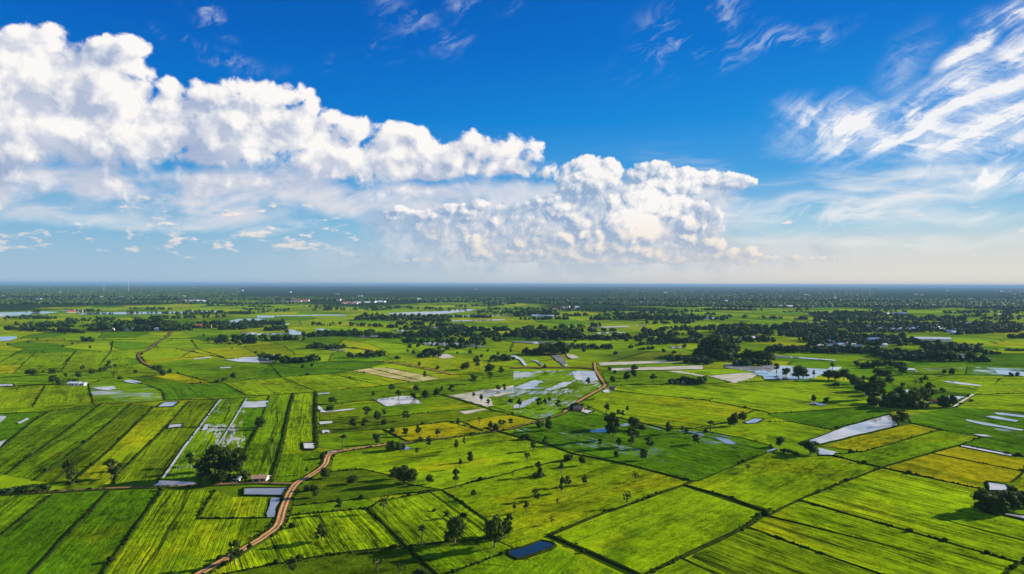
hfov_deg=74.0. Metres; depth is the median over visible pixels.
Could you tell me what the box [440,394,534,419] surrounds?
field bank
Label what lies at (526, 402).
flooded field
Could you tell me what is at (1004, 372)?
flooded field
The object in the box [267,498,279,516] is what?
pond
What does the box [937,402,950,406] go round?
shrub
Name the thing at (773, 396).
rice field
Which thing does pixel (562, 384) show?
flooded field
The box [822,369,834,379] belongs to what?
round tree
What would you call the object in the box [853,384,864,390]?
shrub
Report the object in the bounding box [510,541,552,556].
pond
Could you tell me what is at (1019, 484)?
rice field
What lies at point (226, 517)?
field bank
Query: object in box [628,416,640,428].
round tree
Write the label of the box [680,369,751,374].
rice field
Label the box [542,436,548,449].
slender tree
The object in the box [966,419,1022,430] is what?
flooded field
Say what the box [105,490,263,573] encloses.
rice field
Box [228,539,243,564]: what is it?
tall tree
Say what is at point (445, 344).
channel
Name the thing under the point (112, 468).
tall tree
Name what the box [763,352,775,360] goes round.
round tree
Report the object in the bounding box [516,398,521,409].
slender tree
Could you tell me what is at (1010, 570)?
field bank
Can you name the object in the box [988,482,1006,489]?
pond
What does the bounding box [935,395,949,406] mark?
round tree
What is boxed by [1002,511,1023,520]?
pond bank
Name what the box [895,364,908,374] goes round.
round tree
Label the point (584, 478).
tall tree
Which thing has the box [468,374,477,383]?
tall tree
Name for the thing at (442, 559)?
rice field
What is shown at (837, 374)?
round tree
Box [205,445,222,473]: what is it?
tall tree
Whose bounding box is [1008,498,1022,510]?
round tree
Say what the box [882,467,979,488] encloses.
field bank
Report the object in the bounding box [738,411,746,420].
round tree
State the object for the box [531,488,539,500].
tall tree
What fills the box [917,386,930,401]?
tall tree
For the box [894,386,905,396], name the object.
tall tree
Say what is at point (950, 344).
round tree
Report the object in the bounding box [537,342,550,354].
round tree
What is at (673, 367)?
flooded field
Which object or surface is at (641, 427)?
round tree
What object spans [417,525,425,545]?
palm tree
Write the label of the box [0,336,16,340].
pond
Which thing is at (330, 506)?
rice field
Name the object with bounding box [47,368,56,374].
round tree
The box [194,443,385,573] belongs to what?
dirt road
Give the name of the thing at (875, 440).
rice field
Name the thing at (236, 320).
lake
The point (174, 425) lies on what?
pond
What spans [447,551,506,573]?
field bank
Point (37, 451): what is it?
field bank
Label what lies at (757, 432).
rice field
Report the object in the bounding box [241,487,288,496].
pond bank
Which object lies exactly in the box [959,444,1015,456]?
pond bank
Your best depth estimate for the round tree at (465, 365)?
787.63 m
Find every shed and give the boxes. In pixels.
[66,382,80,385]
[251,474,267,481]
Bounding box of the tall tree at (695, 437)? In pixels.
[692,434,699,443]
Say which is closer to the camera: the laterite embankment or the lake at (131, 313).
the laterite embankment
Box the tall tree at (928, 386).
[924,382,934,402]
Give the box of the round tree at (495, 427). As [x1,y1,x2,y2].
[492,423,498,431]
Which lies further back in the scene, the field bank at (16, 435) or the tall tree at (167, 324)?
the tall tree at (167, 324)
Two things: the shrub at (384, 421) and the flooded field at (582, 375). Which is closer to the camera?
the shrub at (384, 421)
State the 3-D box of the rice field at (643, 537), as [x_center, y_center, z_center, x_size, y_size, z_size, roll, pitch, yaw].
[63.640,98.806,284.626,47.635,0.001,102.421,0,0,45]
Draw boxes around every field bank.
[0,397,252,413]
[0,494,53,537]
[1,412,48,448]
[6,404,101,473]
[23,371,113,385]
[29,489,110,573]
[34,402,133,479]
[62,335,295,340]
[70,406,153,484]
[102,489,164,572]
[113,402,188,480]
[155,401,217,483]
[197,489,266,518]
[221,537,484,573]
[245,395,269,451]
[257,377,316,395]
[269,393,294,481]
[290,508,363,515]
[293,499,358,505]
[314,391,318,447]
[317,379,435,391]
[318,395,449,405]
[318,416,494,433]
[320,408,473,420]
[331,468,437,488]
[366,509,438,573]
[371,459,562,507]
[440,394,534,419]
[442,490,488,521]
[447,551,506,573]
[484,427,689,480]
[547,533,640,573]
[548,480,693,534]
[605,410,754,428]
[611,390,768,412]
[638,381,758,384]
[644,513,765,573]
[682,558,716,573]
[684,484,762,510]
[693,449,777,481]
[710,432,773,451]
[746,527,881,573]
[766,436,983,515]
[771,406,874,413]
[799,500,1015,561]
[818,455,878,466]
[842,430,937,453]
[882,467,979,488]
[905,366,967,374]
[909,422,1020,444]
[933,453,1020,470]
[1001,558,1023,573]
[1010,471,1023,481]
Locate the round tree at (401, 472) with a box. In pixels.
[395,464,412,483]
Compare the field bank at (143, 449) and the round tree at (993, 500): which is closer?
the round tree at (993, 500)
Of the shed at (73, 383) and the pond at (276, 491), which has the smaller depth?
the pond at (276, 491)
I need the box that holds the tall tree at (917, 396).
[908,387,922,403]
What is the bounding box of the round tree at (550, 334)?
[546,329,556,339]
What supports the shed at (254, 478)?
on the ground
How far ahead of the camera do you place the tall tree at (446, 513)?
289.13 m
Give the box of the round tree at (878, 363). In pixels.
[874,360,883,367]
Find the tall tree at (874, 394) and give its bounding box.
[869,392,881,398]
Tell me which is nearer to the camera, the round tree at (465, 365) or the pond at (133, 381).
the pond at (133, 381)
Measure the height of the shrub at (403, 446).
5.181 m
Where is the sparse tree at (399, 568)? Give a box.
[397,563,405,573]
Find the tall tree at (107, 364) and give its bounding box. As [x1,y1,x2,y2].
[104,360,111,367]
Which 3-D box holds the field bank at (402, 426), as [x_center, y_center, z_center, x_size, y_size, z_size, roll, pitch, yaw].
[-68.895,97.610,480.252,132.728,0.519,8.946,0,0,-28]
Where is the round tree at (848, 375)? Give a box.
[844,373,855,383]
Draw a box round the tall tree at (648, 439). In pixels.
[643,436,654,447]
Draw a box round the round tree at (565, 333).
[558,329,571,339]
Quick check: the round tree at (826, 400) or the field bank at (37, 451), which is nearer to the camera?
the field bank at (37, 451)
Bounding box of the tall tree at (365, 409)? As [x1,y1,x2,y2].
[362,406,371,414]
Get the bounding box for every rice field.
[0,352,72,372]
[0,365,21,373]
[0,372,150,384]
[0,385,44,408]
[0,404,91,412]
[0,404,99,475]
[0,412,44,446]
[0,491,106,573]
[0,495,47,533]
[8,403,131,479]
[33,385,91,406]
[33,490,159,573]
[35,403,152,483]
[63,350,134,371]
[71,401,187,484]
[89,384,163,402]
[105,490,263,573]
[114,400,217,483]
[145,355,204,363]
[151,383,243,399]
[153,373,205,382]
[154,358,256,381]
[161,398,255,483]
[200,491,266,517]
[210,509,401,573]
[227,379,256,395]
[230,547,425,573]
[234,360,384,381]
[240,394,291,481]
[242,398,263,443]
[257,378,313,395]
[274,450,321,481]
[282,393,313,453]
[284,374,379,391]
[291,499,377,514]
[293,470,438,504]
[317,386,447,404]
[318,430,404,448]
[319,396,482,419]
[319,408,510,432]
[330,429,573,488]
[333,371,406,384]
[371,490,486,546]
[387,422,479,440]
[389,355,513,374]
[394,369,513,394]
[413,539,512,573]
[446,455,686,546]
[451,370,602,419]
[451,548,619,573]
[465,415,534,430]
[514,412,769,479]
[559,487,759,573]
[588,391,750,427]
[600,363,695,367]
[602,371,705,384]
[611,381,873,412]
[652,559,713,573]
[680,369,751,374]
[687,528,875,573]
[688,453,875,512]
[697,411,784,444]
[751,501,1013,573]
[767,422,830,442]
[769,407,886,428]
[802,469,1023,560]
[823,424,936,450]
[835,431,977,465]
[886,454,1021,487]
[892,375,981,393]
[909,408,1023,454]
[910,375,1023,393]
[913,364,965,373]
[936,446,1023,469]
[958,394,1023,411]
[967,353,1023,366]
[967,367,1023,374]
[1007,564,1023,573]
[1014,474,1023,490]
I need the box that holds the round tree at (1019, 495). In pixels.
[1013,491,1023,502]
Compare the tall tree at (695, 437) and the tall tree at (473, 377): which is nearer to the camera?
the tall tree at (695, 437)
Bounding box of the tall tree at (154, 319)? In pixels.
[147,315,166,323]
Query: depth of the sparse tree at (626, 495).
305.45 m
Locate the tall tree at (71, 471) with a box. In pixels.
[61,457,78,484]
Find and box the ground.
[0,283,1023,573]
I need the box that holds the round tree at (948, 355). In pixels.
[942,350,954,360]
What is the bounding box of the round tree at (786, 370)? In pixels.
[782,367,790,375]
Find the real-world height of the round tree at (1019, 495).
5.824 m
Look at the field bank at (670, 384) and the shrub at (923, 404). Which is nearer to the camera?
the shrub at (923, 404)
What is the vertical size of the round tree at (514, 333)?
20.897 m
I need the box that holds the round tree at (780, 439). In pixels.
[775,436,784,446]
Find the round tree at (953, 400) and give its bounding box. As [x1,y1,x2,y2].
[948,394,958,405]
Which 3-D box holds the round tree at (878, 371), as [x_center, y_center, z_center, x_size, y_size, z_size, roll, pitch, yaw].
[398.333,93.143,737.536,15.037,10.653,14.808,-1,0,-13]
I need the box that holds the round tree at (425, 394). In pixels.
[421,389,428,398]
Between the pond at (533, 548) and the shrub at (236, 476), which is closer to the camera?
the pond at (533, 548)
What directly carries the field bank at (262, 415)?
on the ground
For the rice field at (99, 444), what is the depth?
420.35 m
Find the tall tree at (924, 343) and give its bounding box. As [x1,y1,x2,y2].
[917,340,935,347]
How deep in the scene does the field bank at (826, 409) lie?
541.82 m
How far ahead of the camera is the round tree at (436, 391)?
599.65 m
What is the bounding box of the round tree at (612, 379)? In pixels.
[610,375,615,382]
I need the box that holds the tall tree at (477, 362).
[475,358,480,367]
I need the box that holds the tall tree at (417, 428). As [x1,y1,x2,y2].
[415,424,421,432]
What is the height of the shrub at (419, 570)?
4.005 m
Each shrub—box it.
[17,484,43,491]
[36,483,50,490]
[159,368,165,375]
[209,474,215,480]
[225,473,231,480]
[229,473,240,481]
[241,469,250,478]
[288,521,295,527]
[303,485,310,490]
[319,451,325,457]
[326,404,334,409]
[381,419,387,424]
[384,440,400,449]
[398,443,405,449]
[412,567,430,573]
[459,512,467,516]
[521,433,529,439]
[532,472,544,477]
[535,420,543,427]
[563,453,572,460]
[570,402,579,407]
[668,378,676,384]
[677,375,687,381]
[684,377,696,383]
[695,376,704,384]
[715,350,732,360]
[725,341,740,352]
[738,324,751,334]
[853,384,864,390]
[859,363,868,367]
[867,396,880,405]
[877,399,892,407]
[891,401,904,408]
[892,415,900,422]
[904,403,918,408]
[918,401,930,407]
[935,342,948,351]
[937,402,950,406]
[978,507,992,513]
[990,507,1003,515]
[994,491,1003,497]
[1007,485,1018,491]
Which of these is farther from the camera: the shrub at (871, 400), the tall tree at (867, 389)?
the tall tree at (867, 389)
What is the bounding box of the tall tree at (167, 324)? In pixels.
[162,321,174,327]
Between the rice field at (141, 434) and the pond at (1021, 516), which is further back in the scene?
the rice field at (141, 434)
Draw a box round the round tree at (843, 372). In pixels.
[839,368,849,379]
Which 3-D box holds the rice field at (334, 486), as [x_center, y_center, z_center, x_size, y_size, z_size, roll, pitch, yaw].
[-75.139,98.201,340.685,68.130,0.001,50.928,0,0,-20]
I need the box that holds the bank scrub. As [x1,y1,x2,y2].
[0,332,1023,573]
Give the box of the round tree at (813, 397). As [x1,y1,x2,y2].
[811,394,816,400]
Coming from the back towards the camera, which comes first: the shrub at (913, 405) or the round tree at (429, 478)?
the shrub at (913, 405)
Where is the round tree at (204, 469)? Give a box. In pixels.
[196,462,211,479]
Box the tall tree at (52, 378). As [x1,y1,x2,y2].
[47,375,59,383]
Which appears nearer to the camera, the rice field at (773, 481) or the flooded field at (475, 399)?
the rice field at (773, 481)
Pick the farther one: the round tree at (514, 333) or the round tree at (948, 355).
the round tree at (514, 333)
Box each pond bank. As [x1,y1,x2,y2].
[155,401,179,407]
[166,423,183,428]
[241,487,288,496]
[301,442,316,449]
[506,539,556,559]
[743,418,763,423]
[797,414,899,445]
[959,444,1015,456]
[984,481,1007,491]
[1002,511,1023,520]
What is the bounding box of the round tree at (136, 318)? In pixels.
[132,316,142,324]
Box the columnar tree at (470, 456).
[466,451,472,461]
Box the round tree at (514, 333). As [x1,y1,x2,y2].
[509,328,522,338]
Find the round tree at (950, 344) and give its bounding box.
[944,341,957,349]
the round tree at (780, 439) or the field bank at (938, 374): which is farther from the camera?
the field bank at (938, 374)
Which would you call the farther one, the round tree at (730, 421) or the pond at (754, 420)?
the pond at (754, 420)
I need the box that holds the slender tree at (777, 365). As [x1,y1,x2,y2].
[773,363,779,372]
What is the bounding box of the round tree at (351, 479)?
[345,475,358,483]
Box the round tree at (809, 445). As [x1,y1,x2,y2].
[798,440,819,454]
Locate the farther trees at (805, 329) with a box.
[0,302,1023,511]
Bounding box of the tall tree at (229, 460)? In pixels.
[221,455,237,473]
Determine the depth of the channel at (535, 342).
1159.63 m
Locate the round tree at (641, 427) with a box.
[637,424,646,429]
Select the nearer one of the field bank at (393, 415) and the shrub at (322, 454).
the shrub at (322, 454)
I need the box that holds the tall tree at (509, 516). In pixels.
[504,513,512,526]
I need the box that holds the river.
[388,309,473,314]
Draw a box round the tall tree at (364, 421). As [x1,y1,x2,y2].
[361,418,367,426]
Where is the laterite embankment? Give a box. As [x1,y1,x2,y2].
[510,367,591,368]
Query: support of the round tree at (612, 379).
on the ground
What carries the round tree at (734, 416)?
on the ground
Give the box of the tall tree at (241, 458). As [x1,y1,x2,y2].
[231,446,248,472]
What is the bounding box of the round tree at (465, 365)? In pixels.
[459,362,469,369]
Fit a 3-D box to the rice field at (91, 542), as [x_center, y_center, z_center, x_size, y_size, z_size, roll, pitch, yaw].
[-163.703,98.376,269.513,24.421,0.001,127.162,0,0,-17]
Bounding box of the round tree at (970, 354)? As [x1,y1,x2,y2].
[964,351,976,358]
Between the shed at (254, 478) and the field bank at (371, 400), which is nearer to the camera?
the shed at (254, 478)
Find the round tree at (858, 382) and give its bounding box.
[854,379,865,391]
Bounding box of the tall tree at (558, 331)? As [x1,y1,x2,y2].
[553,329,563,339]
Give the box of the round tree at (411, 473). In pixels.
[405,468,418,483]
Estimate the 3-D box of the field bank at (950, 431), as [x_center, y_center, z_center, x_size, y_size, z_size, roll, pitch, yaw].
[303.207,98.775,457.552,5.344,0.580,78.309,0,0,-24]
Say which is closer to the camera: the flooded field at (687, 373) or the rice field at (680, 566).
the rice field at (680, 566)
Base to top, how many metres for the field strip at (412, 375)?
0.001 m
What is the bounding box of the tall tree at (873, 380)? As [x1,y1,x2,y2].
[866,375,881,391]
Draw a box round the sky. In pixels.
[0,0,1023,285]
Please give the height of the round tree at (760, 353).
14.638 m
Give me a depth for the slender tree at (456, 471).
332.76 m
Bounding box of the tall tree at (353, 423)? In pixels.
[349,418,355,425]
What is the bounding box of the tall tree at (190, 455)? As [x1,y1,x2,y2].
[185,452,194,465]
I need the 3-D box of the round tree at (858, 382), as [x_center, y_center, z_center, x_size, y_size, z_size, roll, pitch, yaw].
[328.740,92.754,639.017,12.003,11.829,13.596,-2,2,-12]
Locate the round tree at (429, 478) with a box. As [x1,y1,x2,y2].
[426,474,433,483]
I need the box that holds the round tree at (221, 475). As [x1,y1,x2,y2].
[214,468,227,483]
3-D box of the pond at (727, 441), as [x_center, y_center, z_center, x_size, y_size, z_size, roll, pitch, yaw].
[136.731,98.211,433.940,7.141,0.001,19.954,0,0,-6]
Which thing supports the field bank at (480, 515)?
on the ground
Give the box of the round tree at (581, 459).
[578,454,585,465]
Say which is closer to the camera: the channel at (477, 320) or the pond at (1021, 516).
the pond at (1021, 516)
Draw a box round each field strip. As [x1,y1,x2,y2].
[353,368,418,381]
[373,368,438,380]
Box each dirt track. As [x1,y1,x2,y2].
[0,481,292,495]
[404,408,572,444]
[952,394,975,407]
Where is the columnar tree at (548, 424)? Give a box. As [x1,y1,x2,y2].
[545,416,551,429]
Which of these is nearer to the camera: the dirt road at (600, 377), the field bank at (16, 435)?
the field bank at (16, 435)
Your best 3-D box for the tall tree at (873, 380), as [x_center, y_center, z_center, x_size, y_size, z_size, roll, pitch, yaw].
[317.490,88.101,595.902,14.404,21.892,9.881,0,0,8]
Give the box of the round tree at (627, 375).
[623,371,630,379]
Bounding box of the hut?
[573,406,583,410]
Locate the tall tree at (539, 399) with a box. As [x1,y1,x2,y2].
[535,397,542,405]
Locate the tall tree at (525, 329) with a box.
[521,326,529,334]
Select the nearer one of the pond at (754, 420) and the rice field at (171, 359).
the pond at (754, 420)
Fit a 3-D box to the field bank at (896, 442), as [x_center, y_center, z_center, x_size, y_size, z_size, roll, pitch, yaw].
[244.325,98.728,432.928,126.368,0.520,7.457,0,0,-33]
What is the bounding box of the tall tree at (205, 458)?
[199,454,211,463]
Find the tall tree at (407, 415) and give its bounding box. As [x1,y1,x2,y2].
[401,410,410,420]
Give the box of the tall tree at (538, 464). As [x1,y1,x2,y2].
[534,461,542,473]
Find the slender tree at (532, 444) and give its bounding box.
[530,441,535,450]
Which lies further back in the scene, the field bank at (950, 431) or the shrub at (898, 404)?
the shrub at (898, 404)
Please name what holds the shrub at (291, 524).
on the ground
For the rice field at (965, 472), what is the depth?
366.58 m
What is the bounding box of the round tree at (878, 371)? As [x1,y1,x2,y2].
[872,368,883,377]
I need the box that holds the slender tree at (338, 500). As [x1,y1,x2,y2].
[334,498,341,512]
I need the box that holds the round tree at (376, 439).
[373,433,379,443]
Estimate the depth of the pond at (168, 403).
561.69 m
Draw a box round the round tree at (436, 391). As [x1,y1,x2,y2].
[433,388,440,396]
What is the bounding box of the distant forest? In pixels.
[0,285,1023,310]
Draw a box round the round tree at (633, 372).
[629,369,637,376]
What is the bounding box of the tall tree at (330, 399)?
[328,397,336,403]
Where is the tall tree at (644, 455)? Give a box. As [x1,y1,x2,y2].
[640,449,647,459]
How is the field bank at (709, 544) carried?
on the ground
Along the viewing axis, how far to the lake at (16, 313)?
2201.61 m
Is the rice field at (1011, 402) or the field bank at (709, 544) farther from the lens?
the rice field at (1011, 402)
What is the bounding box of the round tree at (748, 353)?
[740,349,752,357]
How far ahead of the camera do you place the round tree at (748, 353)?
896.12 m
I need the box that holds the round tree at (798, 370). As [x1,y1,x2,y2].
[790,365,806,377]
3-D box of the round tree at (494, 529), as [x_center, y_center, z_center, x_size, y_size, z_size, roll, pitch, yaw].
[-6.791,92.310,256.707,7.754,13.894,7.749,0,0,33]
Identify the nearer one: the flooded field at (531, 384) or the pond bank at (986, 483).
the pond bank at (986, 483)
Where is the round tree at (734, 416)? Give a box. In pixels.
[730,412,738,423]
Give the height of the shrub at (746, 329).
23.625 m
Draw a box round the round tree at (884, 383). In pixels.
[879,380,886,389]
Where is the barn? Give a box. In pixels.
[914,337,951,341]
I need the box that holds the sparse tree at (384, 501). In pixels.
[378,494,388,506]
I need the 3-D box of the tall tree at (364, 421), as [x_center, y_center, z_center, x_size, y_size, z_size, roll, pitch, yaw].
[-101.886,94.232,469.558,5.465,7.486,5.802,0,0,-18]
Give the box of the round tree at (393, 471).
[388,467,396,478]
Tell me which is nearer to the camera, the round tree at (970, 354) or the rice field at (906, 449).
the rice field at (906, 449)
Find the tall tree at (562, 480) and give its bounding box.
[559,476,565,492]
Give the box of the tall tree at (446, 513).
[443,510,450,517]
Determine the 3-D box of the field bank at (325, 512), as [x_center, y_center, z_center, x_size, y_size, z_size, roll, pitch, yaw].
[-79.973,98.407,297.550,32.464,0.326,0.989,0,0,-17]
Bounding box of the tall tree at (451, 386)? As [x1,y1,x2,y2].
[447,384,454,391]
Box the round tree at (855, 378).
[850,376,859,384]
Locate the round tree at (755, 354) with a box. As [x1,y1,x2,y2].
[751,351,758,360]
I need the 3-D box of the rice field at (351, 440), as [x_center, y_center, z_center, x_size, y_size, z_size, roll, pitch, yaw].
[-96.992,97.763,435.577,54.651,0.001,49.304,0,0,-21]
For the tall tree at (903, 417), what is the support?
on the ground
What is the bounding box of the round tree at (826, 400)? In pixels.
[823,397,829,403]
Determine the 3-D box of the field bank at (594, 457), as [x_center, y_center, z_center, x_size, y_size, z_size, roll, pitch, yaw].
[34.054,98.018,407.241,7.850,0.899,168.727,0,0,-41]
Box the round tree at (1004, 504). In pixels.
[995,497,1010,511]
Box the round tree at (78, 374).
[75,371,82,377]
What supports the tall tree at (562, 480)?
on the ground
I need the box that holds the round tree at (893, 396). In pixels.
[884,390,899,402]
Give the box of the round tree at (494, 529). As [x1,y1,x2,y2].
[483,513,504,547]
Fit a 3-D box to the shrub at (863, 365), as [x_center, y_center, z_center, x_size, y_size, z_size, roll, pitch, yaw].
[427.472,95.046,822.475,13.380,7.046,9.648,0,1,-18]
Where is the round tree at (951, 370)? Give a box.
[948,368,954,373]
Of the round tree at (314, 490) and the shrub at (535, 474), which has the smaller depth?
the round tree at (314, 490)
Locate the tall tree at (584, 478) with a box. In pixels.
[581,474,587,482]
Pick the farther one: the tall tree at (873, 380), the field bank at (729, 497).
the tall tree at (873, 380)
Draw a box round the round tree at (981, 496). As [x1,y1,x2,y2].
[970,488,993,509]
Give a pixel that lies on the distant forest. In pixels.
(772, 297)
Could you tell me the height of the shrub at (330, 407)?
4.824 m
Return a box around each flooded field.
[92,386,115,389]
[242,401,256,406]
[375,396,419,405]
[436,354,453,358]
[453,394,492,406]
[460,409,485,413]
[475,385,513,394]
[493,391,513,396]
[513,397,537,407]
[514,380,542,388]
[545,382,570,390]
[566,354,578,358]
[572,371,597,380]
[599,360,677,364]
[611,365,702,369]
[670,371,703,375]
[711,373,756,382]
[943,381,980,385]
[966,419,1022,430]
[986,416,1018,421]
[994,369,1023,375]
[995,413,1023,416]
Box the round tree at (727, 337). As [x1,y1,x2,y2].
[709,332,741,342]
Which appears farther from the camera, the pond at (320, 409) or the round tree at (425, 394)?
the round tree at (425, 394)
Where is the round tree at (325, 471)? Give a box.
[320,468,330,477]
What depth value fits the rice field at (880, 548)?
261.31 m
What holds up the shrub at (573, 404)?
on the ground
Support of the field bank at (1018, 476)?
on the ground
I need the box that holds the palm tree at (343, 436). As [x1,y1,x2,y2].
[339,434,346,446]
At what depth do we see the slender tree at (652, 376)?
687.05 m
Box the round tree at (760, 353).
[757,351,766,360]
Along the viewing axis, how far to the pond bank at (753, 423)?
494.18 m
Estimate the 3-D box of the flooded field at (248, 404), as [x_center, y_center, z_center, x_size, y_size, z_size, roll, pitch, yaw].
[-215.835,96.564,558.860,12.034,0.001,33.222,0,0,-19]
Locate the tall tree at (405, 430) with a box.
[402,428,407,435]
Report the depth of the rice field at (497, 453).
388.61 m
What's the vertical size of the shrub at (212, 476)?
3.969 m
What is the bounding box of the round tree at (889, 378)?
[885,375,894,383]
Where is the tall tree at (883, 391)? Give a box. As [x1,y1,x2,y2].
[878,388,886,399]
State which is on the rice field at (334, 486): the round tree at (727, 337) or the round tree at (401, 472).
the round tree at (401, 472)
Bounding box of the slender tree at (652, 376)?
[650,374,656,382]
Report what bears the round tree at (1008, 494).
on the ground
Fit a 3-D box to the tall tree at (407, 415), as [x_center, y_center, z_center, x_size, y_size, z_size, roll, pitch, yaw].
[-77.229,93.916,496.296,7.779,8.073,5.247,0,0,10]
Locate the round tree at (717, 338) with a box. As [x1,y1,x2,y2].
[696,333,726,348]
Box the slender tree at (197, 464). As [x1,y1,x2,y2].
[192,459,200,472]
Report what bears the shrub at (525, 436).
on the ground
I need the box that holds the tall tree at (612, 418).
[604,412,619,439]
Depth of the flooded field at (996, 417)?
508.24 m
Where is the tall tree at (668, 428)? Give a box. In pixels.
[664,422,672,433]
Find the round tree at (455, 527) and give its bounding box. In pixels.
[443,515,467,543]
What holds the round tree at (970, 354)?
on the ground
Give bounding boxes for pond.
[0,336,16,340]
[124,380,139,383]
[154,480,195,485]
[160,401,177,405]
[168,424,181,427]
[227,355,275,361]
[244,488,285,494]
[254,401,268,406]
[256,316,274,317]
[256,333,285,334]
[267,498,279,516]
[287,330,300,334]
[303,443,314,447]
[318,406,354,411]
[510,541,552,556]
[551,355,567,365]
[591,428,606,431]
[715,437,734,443]
[746,418,761,422]
[810,402,826,405]
[810,415,897,443]
[818,448,836,454]
[961,445,1011,454]
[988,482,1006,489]
[1005,513,1023,517]
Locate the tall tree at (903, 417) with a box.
[894,409,909,424]
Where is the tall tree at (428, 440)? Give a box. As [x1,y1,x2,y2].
[426,435,431,444]
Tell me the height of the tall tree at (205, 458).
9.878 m
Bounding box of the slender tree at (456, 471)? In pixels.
[452,468,459,487]
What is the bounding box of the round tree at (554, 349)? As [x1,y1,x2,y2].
[549,345,563,354]
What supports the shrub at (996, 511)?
on the rice field at (931, 507)
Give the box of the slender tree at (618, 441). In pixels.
[616,437,620,447]
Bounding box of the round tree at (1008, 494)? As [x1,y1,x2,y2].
[1000,489,1017,506]
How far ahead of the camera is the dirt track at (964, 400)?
588.55 m
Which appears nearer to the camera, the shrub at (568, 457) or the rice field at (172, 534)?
the rice field at (172, 534)
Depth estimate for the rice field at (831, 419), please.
515.99 m
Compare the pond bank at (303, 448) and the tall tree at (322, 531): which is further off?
the pond bank at (303, 448)
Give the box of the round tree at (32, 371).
[24,368,38,375]
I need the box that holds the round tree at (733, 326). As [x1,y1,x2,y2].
[725,324,737,330]
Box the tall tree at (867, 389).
[861,382,877,398]
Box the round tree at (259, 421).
[254,416,265,428]
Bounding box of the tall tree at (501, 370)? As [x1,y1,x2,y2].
[497,366,504,372]
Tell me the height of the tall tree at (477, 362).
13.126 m
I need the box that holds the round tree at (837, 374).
[832,370,839,379]
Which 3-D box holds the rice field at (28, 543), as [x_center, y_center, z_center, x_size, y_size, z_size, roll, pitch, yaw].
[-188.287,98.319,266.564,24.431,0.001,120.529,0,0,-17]
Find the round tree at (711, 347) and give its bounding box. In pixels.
[697,344,717,350]
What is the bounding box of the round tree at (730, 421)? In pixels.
[727,417,733,426]
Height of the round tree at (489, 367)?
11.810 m
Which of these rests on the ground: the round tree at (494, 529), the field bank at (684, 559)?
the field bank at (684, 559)
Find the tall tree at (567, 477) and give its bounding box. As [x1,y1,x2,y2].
[564,475,571,483]
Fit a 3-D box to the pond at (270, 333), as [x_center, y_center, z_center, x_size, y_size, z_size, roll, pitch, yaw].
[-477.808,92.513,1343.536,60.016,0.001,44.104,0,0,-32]
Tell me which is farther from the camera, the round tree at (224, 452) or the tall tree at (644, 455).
the tall tree at (644, 455)
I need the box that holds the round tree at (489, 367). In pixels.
[484,363,495,371]
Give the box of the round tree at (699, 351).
[692,347,706,356]
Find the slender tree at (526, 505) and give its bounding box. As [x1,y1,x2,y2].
[523,500,529,511]
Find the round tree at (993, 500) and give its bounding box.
[985,495,1002,508]
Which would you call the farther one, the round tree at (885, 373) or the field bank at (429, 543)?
the round tree at (885, 373)
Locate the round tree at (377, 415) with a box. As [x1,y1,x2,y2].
[373,410,381,419]
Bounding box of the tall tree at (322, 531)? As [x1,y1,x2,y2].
[314,523,327,541]
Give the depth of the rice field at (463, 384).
681.71 m
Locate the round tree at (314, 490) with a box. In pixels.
[310,484,318,496]
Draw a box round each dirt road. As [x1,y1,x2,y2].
[136,331,172,370]
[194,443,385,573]
[377,360,451,374]
[562,362,607,412]
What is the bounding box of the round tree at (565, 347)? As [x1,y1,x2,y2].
[555,341,569,354]
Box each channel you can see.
[163,400,219,476]
[218,398,246,444]
[275,315,347,315]
[423,342,485,346]
[452,319,504,320]
[462,315,512,315]
[510,355,526,365]
[514,341,575,344]
[591,326,628,327]
[775,355,835,360]
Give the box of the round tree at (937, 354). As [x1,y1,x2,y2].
[927,349,946,359]
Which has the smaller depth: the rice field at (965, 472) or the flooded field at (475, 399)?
the rice field at (965, 472)
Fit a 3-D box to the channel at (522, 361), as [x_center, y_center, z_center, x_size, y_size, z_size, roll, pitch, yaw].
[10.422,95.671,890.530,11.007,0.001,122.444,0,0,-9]
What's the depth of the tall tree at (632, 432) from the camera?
417.92 m
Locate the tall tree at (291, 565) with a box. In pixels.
[286,556,297,571]
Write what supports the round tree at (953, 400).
on the ground
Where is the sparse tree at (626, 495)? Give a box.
[623,491,630,501]
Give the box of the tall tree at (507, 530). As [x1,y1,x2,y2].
[502,520,512,537]
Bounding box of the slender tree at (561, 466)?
[558,462,564,473]
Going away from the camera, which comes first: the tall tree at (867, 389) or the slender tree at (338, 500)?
the slender tree at (338, 500)
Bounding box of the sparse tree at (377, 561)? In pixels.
[372,556,382,570]
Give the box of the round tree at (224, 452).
[215,445,233,471]
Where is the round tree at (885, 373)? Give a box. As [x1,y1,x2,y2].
[881,369,891,376]
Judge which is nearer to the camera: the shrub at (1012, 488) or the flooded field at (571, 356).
the shrub at (1012, 488)
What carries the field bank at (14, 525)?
on the ground
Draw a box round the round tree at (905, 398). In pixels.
[899,393,914,408]
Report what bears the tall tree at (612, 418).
on the rice field at (678, 453)
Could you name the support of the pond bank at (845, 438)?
on the ground
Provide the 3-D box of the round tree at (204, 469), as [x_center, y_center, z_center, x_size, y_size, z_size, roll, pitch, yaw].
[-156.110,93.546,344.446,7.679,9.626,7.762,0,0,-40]
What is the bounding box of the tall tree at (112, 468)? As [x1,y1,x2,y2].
[102,458,119,477]
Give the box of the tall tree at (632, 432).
[625,426,639,445]
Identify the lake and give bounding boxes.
[0,311,54,316]
[77,311,215,313]
[230,318,261,323]
[266,300,307,301]
[724,364,773,378]
[763,364,840,378]
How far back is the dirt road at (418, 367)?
808.54 m

